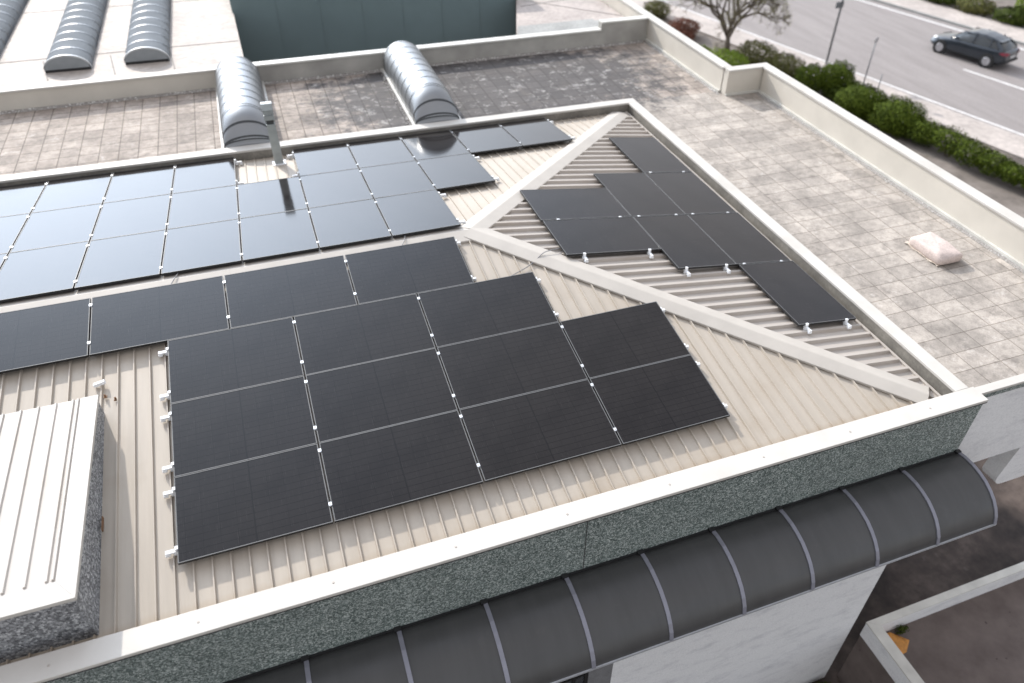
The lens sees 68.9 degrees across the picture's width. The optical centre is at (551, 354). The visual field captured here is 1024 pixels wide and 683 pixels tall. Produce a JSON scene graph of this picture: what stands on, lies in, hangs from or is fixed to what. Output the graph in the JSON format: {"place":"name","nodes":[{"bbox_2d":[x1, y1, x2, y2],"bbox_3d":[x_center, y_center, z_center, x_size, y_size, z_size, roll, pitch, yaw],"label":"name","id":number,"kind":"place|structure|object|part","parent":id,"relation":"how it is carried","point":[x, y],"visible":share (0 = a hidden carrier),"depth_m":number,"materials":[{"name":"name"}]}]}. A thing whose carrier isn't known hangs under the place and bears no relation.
{"place":"outdoors","nodes":[
{"label":"outdoors","id":0,"kind":"place"},
{"bbox_2d":[0,40,1023,273],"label":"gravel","id":1,"kind":"structure","parent":0,"point":[1014,265],"depth_m":17.60,"materials":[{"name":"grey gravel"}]},
{"bbox_2d":[631,0,1023,159],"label":"pavement","id":2,"kind":"structure","parent":0,"point":[1002,143],"depth_m":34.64,"materials":[{"name":"grey concrete"}]},
{"bbox_2d":[825,0,843,63],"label":"lamp post","id":3,"kind":"object","parent":2,"relation":"on","point":[840,5],"visible":0.94,"depth_m":38.90,"materials":[{"name":"metal"}]},
{"bbox_2d":[863,37,878,84],"bbox_3d":[15.720,-14.399,36.903,0.282,2.586,0.066,-28,49,-31],"label":"sign post","id":4,"kind":"object","parent":2,"relation":"on","point":[876,39],"visible":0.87,"depth_m":36.72,"materials":[{"name":"metal"}]},
{"bbox_2d":[657,0,1023,217],"bbox_3d":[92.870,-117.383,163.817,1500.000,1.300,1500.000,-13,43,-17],"label":"ground","id":5,"kind":"structure","parent":0,"point":[1009,196],"depth_m":31.04,"materials":[{"name":"soil"}]},
{"bbox_2d":[0,0,243,87],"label":"neighbouring building","id":6,"kind":"structure","parent":5,"relation":"on","point":[203,33],"depth_m":19.23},
{"bbox_2d":[0,0,27,55],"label":"skylight","id":7,"kind":"object","parent":6,"relation":"on","point":[11,11],"visible":1,"depth_m":19.86},
{"bbox_2d":[43,0,107,72],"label":"skylight","id":8,"kind":"object","parent":6,"relation":"on","point":[74,43],"visible":1,"depth_m":18.52},
{"bbox_2d":[124,0,170,64],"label":"skylight","id":9,"kind":"object","parent":6,"relation":"on","point":[148,40],"visible":1,"depth_m":18.90},
{"bbox_2d":[229,0,515,61],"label":"teal building","id":10,"kind":"structure","parent":5,"relation":"on","point":[275,29],"depth_m":22.67,"materials":[{"name":"teal glass"}]},
{"bbox_2d":[0,0,1023,682],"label":"building","id":11,"kind":"structure","parent":5,"relation":"on","point":[922,360],"depth_m":11.54,"materials":[{"name":"beige stone"}]},
{"bbox_2d":[0,253,8,268],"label":"solar panel","id":12,"kind":"object","parent":11,"relation":"on","point":[3,257],"visible":1,"depth_m":11.43,"materials":[{"name":"glass"}]},
{"bbox_2d":[0,213,29,253],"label":"solar panel","id":13,"kind":"object","parent":11,"relation":"on","point":[11,227],"visible":1,"depth_m":12.37,"materials":[{"name":"glass"}]},
{"bbox_2d":[0,181,47,216],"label":"solar panel","id":14,"kind":"object","parent":11,"relation":"on","point":[18,199],"visible":1,"depth_m":13.61,"materials":[{"name":"glass"}]},
{"bbox_2d":[0,241,89,302],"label":"solar panel","id":15,"kind":"object","parent":11,"relation":"on","point":[39,272],"visible":1,"depth_m":11.03,"materials":[{"name":"glass"}]},
{"bbox_2d":[0,298,91,373],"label":"solar panel","id":16,"kind":"object","parent":11,"relation":"on","point":[44,335],"visible":1,"depth_m":9.90,"materials":[{"name":"glass"}]},
{"bbox_2d":[0,395,104,662],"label":"roof box","id":17,"kind":"object","parent":11,"relation":"on","point":[51,493],"visible":0.98,"depth_m":7.72,"materials":[{"name":"grey stone"}]},
{"bbox_2d":[10,203,101,252],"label":"solar panel","id":18,"kind":"object","parent":11,"relation":"on","point":[50,228],"visible":1,"depth_m":12.39,"materials":[{"name":"glass"}]},
{"bbox_2d":[31,172,112,212],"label":"solar panel","id":19,"kind":"object","parent":11,"relation":"on","point":[74,192],"visible":1,"depth_m":13.77,"materials":[{"name":"glass"}]},
{"bbox_2d":[93,379,105,387],"bbox_3d":[-5.777,0.370,9.527,0.148,0.087,0.055,-13,43,-17],"label":"roof hook","id":20,"kind":"object","parent":11,"relation":"on","point":[99,383],"visible":1,"depth_m":9.50,"materials":[{"name":"metal"}]},
{"bbox_2d":[74,229,166,289],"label":"solar panel","id":21,"kind":"object","parent":11,"relation":"on","point":[118,259],"visible":1,"depth_m":11.30,"materials":[{"name":"glass"}]},
{"bbox_2d":[90,194,171,240],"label":"solar panel","id":22,"kind":"object","parent":11,"relation":"on","point":[132,216],"visible":1,"depth_m":12.72,"materials":[{"name":"glass"}]},
{"bbox_2d":[103,165,175,202],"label":"solar panel","id":23,"kind":"object","parent":11,"relation":"on","point":[140,183],"visible":1,"depth_m":14.09,"materials":[{"name":"glass"}]},
{"bbox_2d":[89,276,229,356],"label":"solar panel","id":24,"kind":"object","parent":11,"relation":"on","point":[122,321],"visible":1,"depth_m":10.30,"materials":[{"name":"glass"}]},
{"bbox_2d":[161,219,242,275],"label":"solar panel","id":25,"kind":"object","parent":11,"relation":"on","point":[200,246],"visible":1,"depth_m":11.63,"materials":[{"name":"glass"}]},
{"bbox_2d":[167,185,239,228],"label":"solar panel","id":26,"kind":"object","parent":11,"relation":"on","point":[202,206],"visible":1,"depth_m":13.04,"materials":[{"name":"glass"}]},
{"bbox_2d":[172,157,243,193],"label":"solar panel","id":27,"kind":"object","parent":11,"relation":"on","point":[201,175],"visible":0.89,"depth_m":14.42,"materials":[{"name":"glass"}]},
{"bbox_2d":[158,317,303,403],"bbox_3d":[-4.255,0.076,9.905,1.783,0.116,1.126,-13,50,-17],"label":"solar panel","id":28,"kind":"object","parent":11,"relation":"on","point":[219,362],"visible":1,"depth_m":9.87,"materials":[{"name":"glass"}]},
{"bbox_2d":[160,376,316,477],"bbox_3d":[-3.862,0.882,9.214,1.783,0.116,1.126,-13,50,-17],"label":"solar panel","id":29,"kind":"object","parent":11,"relation":"on","point":[227,428],"visible":1,"depth_m":9.18,"materials":[{"name":"glass"}]},
{"bbox_2d":[215,56,269,147],"bbox_3d":[-6.979,-5.774,16.743,1.120,0.739,3.780,-13,43,-17],"label":"skylight","id":30,"kind":"object","parent":11,"relation":"on","point":[240,95],"visible":0.88,"depth_m":15.87},
{"bbox_2d":[163,444,332,564],"bbox_3d":[-3.469,1.689,8.523,1.783,0.116,1.126,-13,50,-17],"label":"solar panel","id":31,"kind":"object","parent":11,"relation":"on","point":[232,507],"visible":1,"depth_m":8.48,"materials":[{"name":"glass"}]},
{"bbox_2d":[237,176,307,217],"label":"solar panel","id":32,"kind":"object","parent":11,"relation":"on","point":[270,196],"visible":1,"depth_m":13.37,"materials":[{"name":"glass"}]},
{"bbox_2d":[260,101,286,165],"bbox_3d":[-5.545,-4.381,14.834,0.260,1.280,0.200,-13,43,-17],"label":"vent post","id":33,"kind":"object","parent":11,"relation":"on","point":[268,114],"visible":1,"depth_m":14.75,"materials":[{"name":"metal"}]},
{"bbox_2d":[240,208,318,261],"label":"solar panel","id":34,"kind":"object","parent":11,"relation":"on","point":[276,234],"visible":1,"depth_m":11.96,"materials":[{"name":"glass"}]},
{"bbox_2d":[224,255,356,327],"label":"solar panel","id":35,"kind":"object","parent":11,"relation":"on","point":[282,292],"visible":1,"depth_m":10.81,"materials":[{"name":"glass"}]},
{"bbox_2d":[287,143,357,177],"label":"solar panel","id":36,"kind":"object","parent":11,"relation":"on","point":[323,159],"visible":0.95,"depth_m":15.07,"materials":[{"name":"glass"}]},
{"bbox_2d":[300,168,372,207],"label":"solar panel","id":37,"kind":"object","parent":11,"relation":"on","point":[334,187],"visible":1,"depth_m":13.69,"materials":[{"name":"glass"}]},
{"bbox_2d":[309,199,391,249],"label":"solar panel","id":38,"kind":"object","parent":11,"relation":"on","point":[347,223],"visible":1,"depth_m":12.28,"materials":[{"name":"glass"}]},
{"bbox_2d":[294,294,434,374],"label":"solar panel","id":39,"kind":"object","parent":11,"relation":"on","point":[342,337],"visible":1,"depth_m":10.36,"materials":[{"name":"glass"}]},
{"bbox_2d":[347,136,414,168],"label":"solar panel","id":40,"kind":"object","parent":11,"relation":"on","point":[377,152],"visible":1,"depth_m":15.40,"materials":[{"name":"glass"}]},
{"bbox_2d":[306,348,457,442],"bbox_3d":[-2.207,0.490,9.697,1.771,0.052,1.126,-13,50,-17],"label":"solar panel","id":41,"kind":"object","parent":11,"relation":"on","point":[368,396],"visible":1,"depth_m":9.67,"materials":[{"name":"glass"}]},
{"bbox_2d":[360,160,434,199],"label":"solar panel","id":42,"kind":"object","parent":11,"relation":"on","point":[386,180],"visible":1,"depth_m":14.02,"materials":[{"name":"glass"}]},
{"bbox_2d":[319,410,482,522],"bbox_3d":[-1.814,1.296,9.006,1.771,0.051,1.126,-13,50,-17],"label":"solar panel","id":43,"kind":"object","parent":11,"relation":"on","point":[373,471],"visible":1,"depth_m":8.97,"materials":[{"name":"glass"}]},
{"bbox_2d":[345,236,476,303],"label":"solar panel","id":44,"kind":"object","parent":11,"relation":"on","point":[400,270],"visible":1,"depth_m":11.31,"materials":[{"name":"glass"}]},
{"bbox_2d":[374,189,465,237],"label":"solar panel","id":45,"kind":"object","parent":11,"relation":"on","point":[416,212],"visible":1,"depth_m":12.61,"materials":[{"name":"glass"}]},
{"bbox_2d":[381,41,460,124],"bbox_3d":[-3.212,-6.619,17.899,1.120,0.739,3.780,-13,43,-17],"label":"skylight","id":46,"kind":"object","parent":11,"relation":"on","point":[420,91],"visible":0.98,"depth_m":17.11},
{"bbox_2d":[400,130,469,161],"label":"solar panel","id":47,"kind":"object","parent":11,"relation":"on","point":[421,146],"visible":1,"depth_m":15.72,"materials":[{"name":"glass"}]},
{"bbox_2d":[417,153,499,190],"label":"solar panel","id":48,"kind":"object","parent":11,"relation":"on","point":[455,171],"visible":1,"depth_m":14.30,"materials":[{"name":"glass"}]},
{"bbox_2d":[450,124,522,153],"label":"solar panel","id":49,"kind":"object","parent":11,"relation":"on","point":[485,138],"visible":1,"depth_m":16.00,"materials":[{"name":"glass"}]},
{"bbox_2d":[418,272,558,347],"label":"solar panel","id":50,"kind":"object","parent":11,"relation":"on","point":[476,310],"visible":1,"depth_m":10.87,"materials":[{"name":"glass"}]},
{"bbox_2d":[437,322,587,409],"bbox_3d":[-0.532,0.114,10.211,1.830,0.052,1.126,-13,50,-17],"label":"solar panel","id":51,"kind":"object","parent":11,"relation":"on","point":[480,371],"visible":1,"depth_m":10.18,"materials":[{"name":"glass"}]},
{"bbox_2d":[511,248,560,275],"bbox_3d":[-0.336,-1.406,11.699,2.112,0.150,0.106,-32,51,-33],"label":"cable","id":52,"kind":"object","parent":11,"relation":"on","point":[538,257],"visible":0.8,"depth_m":11.79,"materials":[{"name":"grey plastic"}]},
{"bbox_2d":[499,118,574,146],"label":"solar panel","id":53,"kind":"object","parent":11,"relation":"on","point":[533,132],"visible":1,"depth_m":16.33,"materials":[{"name":"glass"}]},
{"bbox_2d":[459,379,621,481],"bbox_3d":[-0.139,0.920,9.520,1.830,0.051,1.126,-13,50,-17],"label":"solar panel","id":54,"kind":"object","parent":11,"relation":"on","point":[529,431],"visible":1,"depth_m":9.48,"materials":[{"name":"glass"}]},
{"bbox_2d":[560,672,587,682],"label":"window","id":55,"kind":"structure","parent":11,"relation":"in","point":[582,678],"depth_m":11.31,"materials":[{"name":"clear glass"}]},
{"bbox_2d":[520,188,630,221],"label":"solar panel","id":56,"kind":"object","parent":11,"relation":"on","point":[564,204],"visible":1,"depth_m":13.35,"materials":[{"name":"glass"}]},
{"bbox_2d":[542,217,660,262],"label":"solar panel","id":57,"kind":"object","parent":11,"relation":"on","point":[583,238],"visible":1,"depth_m":12.54,"materials":[{"name":"glass"}]},
{"bbox_2d":[223,449,997,682],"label":"canopy","id":58,"kind":"object","parent":11,"relation":"attached to","point":[563,627],"visible":1,"depth_m":9.18,"materials":[{"name":"grey metal"}]},
{"bbox_2d":[560,301,690,378],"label":"solar panel","id":59,"kind":"object","parent":11,"relation":"on","point":[615,341],"visible":1,"depth_m":10.67,"materials":[{"name":"glass"}]},
{"bbox_2d":[593,173,684,216],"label":"solar panel","id":60,"kind":"object","parent":11,"relation":"on","point":[638,194],"visible":1,"depth_m":14.10,"materials":[{"name":"glass"}]},
{"bbox_2d":[609,137,691,172],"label":"solar panel","id":61,"kind":"object","parent":11,"relation":"on","point":[647,154],"visible":1,"depth_m":15.74,"materials":[{"name":"glass"}]},
{"bbox_2d":[589,355,729,444],"bbox_3d":[1.470,0.582,10.040,1.636,0.110,1.126,-13,50,-17],"label":"solar panel","id":62,"kind":"object","parent":11,"relation":"on","point":[655,399],"visible":1,"depth_m":9.97,"materials":[{"name":"glass"}]},
{"bbox_2d":[633,215,735,276],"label":"solar panel","id":63,"kind":"object","parent":11,"relation":"on","point":[685,243],"visible":1,"depth_m":12.83,"materials":[{"name":"glass"}]},
{"bbox_2d":[645,172,735,214],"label":"solar panel","id":64,"kind":"object","parent":11,"relation":"on","point":[687,193],"visible":1,"depth_m":14.51,"materials":[{"name":"glass"}]},
{"bbox_2d":[688,213,789,265],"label":"solar panel","id":65,"kind":"object","parent":11,"relation":"on","point":[737,238],"visible":1,"depth_m":13.29,"materials":[{"name":"glass"}]},
{"bbox_2d":[738,261,855,333],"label":"solar panel","id":66,"kind":"object","parent":11,"relation":"on","point":[795,293],"visible":1,"depth_m":12.04,"materials":[{"name":"glass"}]},
{"bbox_2d":[904,232,962,265],"bbox_3d":[6.787,-1.905,13.209,0.557,0.218,0.850,-13,43,-17],"label":"sack","id":67,"kind":"object","parent":11,"relation":"on","point":[935,249],"visible":1,"depth_m":13.07,"materials":[{"name":"fabric"}]},
{"bbox_2d":[516,0,623,34],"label":"roof","id":68,"kind":"structure","parent":5,"relation":"on","point":[536,16],"depth_m":22.64,"materials":[{"name":"white concrete"}]},
{"bbox_2d":[642,0,670,19],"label":"bush","id":69,"kind":"object","parent":5,"relation":"on","point":[654,6],"visible":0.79,"depth_m":45.02,"materials":[{"name":"green plant"}]},
{"bbox_2d":[667,16,701,36],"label":"bush","id":70,"kind":"object","parent":5,"relation":"on","point":[674,24],"visible":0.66,"depth_m":42.51,"materials":[{"name":"red plant"}]},
{"bbox_2d":[676,28,694,39],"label":"bush","id":71,"kind":"object","parent":5,"relation":"on","point":[688,34],"visible":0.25,"depth_m":41.51,"materials":[{"name":"red plant"}]},
{"bbox_2d":[700,44,712,52],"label":"bush","id":72,"kind":"object","parent":5,"relation":"on","point":[707,48],"visible":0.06,"depth_m":39.10,"materials":[{"name":"green plant"}]},
{"bbox_2d":[669,0,792,53],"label":"bare tree","id":73,"kind":"object","parent":5,"relation":"on","point":[729,31],"visible":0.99,"depth_m":39.22,"materials":[{"name":"brown plant"}]},
{"bbox_2d":[711,46,750,65],"bbox_3d":[9.006,-15.081,38.420,2.686,1.367,2.581,-13,43,-17],"label":"bush","id":74,"kind":"object","parent":5,"relation":"on","point":[734,53],"visible":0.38,"depth_m":38.01,"materials":[{"name":"green plant"}]},
{"bbox_2d":[734,39,806,78],"bbox_3d":[11.466,-15.425,38.948,2.410,1.412,4.678,-25,47,-28],"label":"hedge","id":75,"kind":"object","parent":5,"relation":"on","point":[770,56],"visible":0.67,"depth_m":38.62,"materials":[{"name":"green plant"}]},
{"bbox_2d":[792,61,826,93],"bbox_3d":[12.688,-13.562,36.571,1.762,1.554,1.672,30,48,29],"label":"bush","id":76,"kind":"object","parent":5,"relation":"on","point":[806,79],"visible":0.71,"depth_m":36.14,"materials":[{"name":"green plant"}]},
{"bbox_2d":[818,59,856,97],"bbox_3d":[13.832,-13.419,36.291,1.953,1.848,1.903,-29,49,-31],"label":"bush","id":77,"kind":"object","parent":5,"relation":"on","point":[838,74],"visible":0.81,"depth_m":35.75,"materials":[{"name":"green plant"}]},
{"bbox_2d":[833,80,889,119],"bbox_3d":[14.368,-11.851,34.741,2.742,1.502,2.467,28,47,27],"label":"bush","id":78,"kind":"object","parent":5,"relation":"on","point":[871,92],"visible":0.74,"depth_m":34.16,"materials":[{"name":"green plant"}]},
{"bbox_2d":[821,81,932,147],"bbox_3d":[14.941,-11.209,34.365,1.635,1.010,7.215,-16,44,-20],"label":"hedge","id":79,"kind":"object","parent":5,"relation":"on","point":[832,96],"visible":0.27,"depth_m":33.83,"materials":[{"name":"green plant"}]},
{"bbox_2d":[867,94,928,139],"bbox_3d":[15.443,-10.712,33.382,2.928,1.617,2.414,30,48,29],"label":"bush","id":80,"kind":"object","parent":5,"relation":"on","point":[909,113],"visible":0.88,"depth_m":32.83,"materials":[{"name":"green plant"}]},
{"bbox_2d":[925,0,958,5],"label":"hedge","id":81,"kind":"object","parent":5,"relation":"on","point":[949,3],"visible":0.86,"depth_m":49.18,"materials":[{"name":"green plant"}]},
{"bbox_2d":[905,117,1023,185],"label":"hedge","id":82,"kind":"object","parent":5,"relation":"on","point":[981,158],"visible":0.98,"depth_m":30.64,"materials":[{"name":"green plant"}]},
{"bbox_2d":[954,0,997,16],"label":"hedge","id":83,"kind":"object","parent":5,"relation":"on","point":[984,7],"visible":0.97,"depth_m":47.69,"materials":[{"name":"green plant"}]},
{"bbox_2d":[987,5,1023,26],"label":"hedge","id":84,"kind":"object","parent":5,"relation":"on","point":[1014,19],"visible":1,"depth_m":46.28,"materials":[{"name":"green plant"}]},
{"bbox_2d":[1015,0,1023,15],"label":"bush","id":85,"kind":"object","parent":5,"relation":"on","point":[1018,2],"visible":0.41,"depth_m":46.91,"materials":[{"name":"green plant"}]},
{"bbox_2d":[663,0,1023,135],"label":"road","id":86,"kind":"structure","parent":0,"point":[905,56],"depth_m":42.05,"materials":[{"name":"grey asphalt"}]},
{"bbox_2d":[662,0,1023,135],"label":"road marking","id":87,"kind":"object","parent":86,"relation":"on","point":[864,75],"depth_m":38.26,"materials":[{"name":"paint"}]},
{"bbox_2d":[859,0,1023,49],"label":"road marking","id":88,"kind":"object","parent":86,"relation":"on","point":[916,17],"depth_m":47.36,"materials":[{"name":"paint"}]},
{"bbox_2d":[873,0,1023,44],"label":"kerb","id":89,"kind":"structure","parent":86,"relation":"on","point":[936,18],"depth_m":47.27,"materials":[{"name":"grey concrete"}]},
{"bbox_2d":[930,27,1019,68],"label":"car","id":90,"kind":"object","parent":86,"relation":"on","point":[987,48],"visible":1,"depth_m":40.39,"materials":[{"name":"paint"}]},
{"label":"windows","id":91,"kind":"part","parent":90,"relation":"part of","materials":[{"name":"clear glass"}]},
{"bbox_2d":[963,69,1023,89],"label":"road marking","id":92,"kind":"object","parent":86,"relation":"on","point":[993,79],"visible":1,"depth_m":39.11,"materials":[{"name":"paint"}]},
{"bbox_2d":[811,458,1023,682],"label":"yard","id":93,"kind":"structure","parent":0,"point":[926,574],"depth_m":17.72,"materials":[{"name":"grey concrete"}]},
{"bbox_2d":[837,562,1023,682],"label":"annex","id":94,"kind":"object","parent":93,"relation":"on","point":[971,632],"visible":0.99,"depth_m":14.50,"materials":[{"name":"concrete"}]},
{"bbox_2d":[887,632,908,653],"bbox_3d":[6.644,5.530,14.364,0.600,0.100,0.480,-13,43,-17],"label":"tarpaulin","id":95,"kind":"object","parent":94,"relation":"on","point":[901,643],"visible":0.4,"depth_m":14.37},
{"bbox_2d":[894,625,909,634],"bbox_3d":[6.804,5.352,14.519,0.357,0.248,0.190,-13,43,-17],"label":"weed plant","id":96,"kind":"object","parent":94,"relation":"on","point":[901,629],"visible":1,"depth_m":14.49,"materials":[{"name":"green plant"}]},
{"bbox_2d":[882,0,1023,41],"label":"pavement","id":97,"kind":"structure","parent":0,"point":[967,19],"depth_m":47.21,"materials":[{"name":"grey concrete"}]},
{"bbox_2d":[948,0,1023,16],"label":"field","id":98,"kind":"structure","parent":0,"point":[1004,3],"depth_m":50.28,"materials":[{"name":"soil"}]}
]}

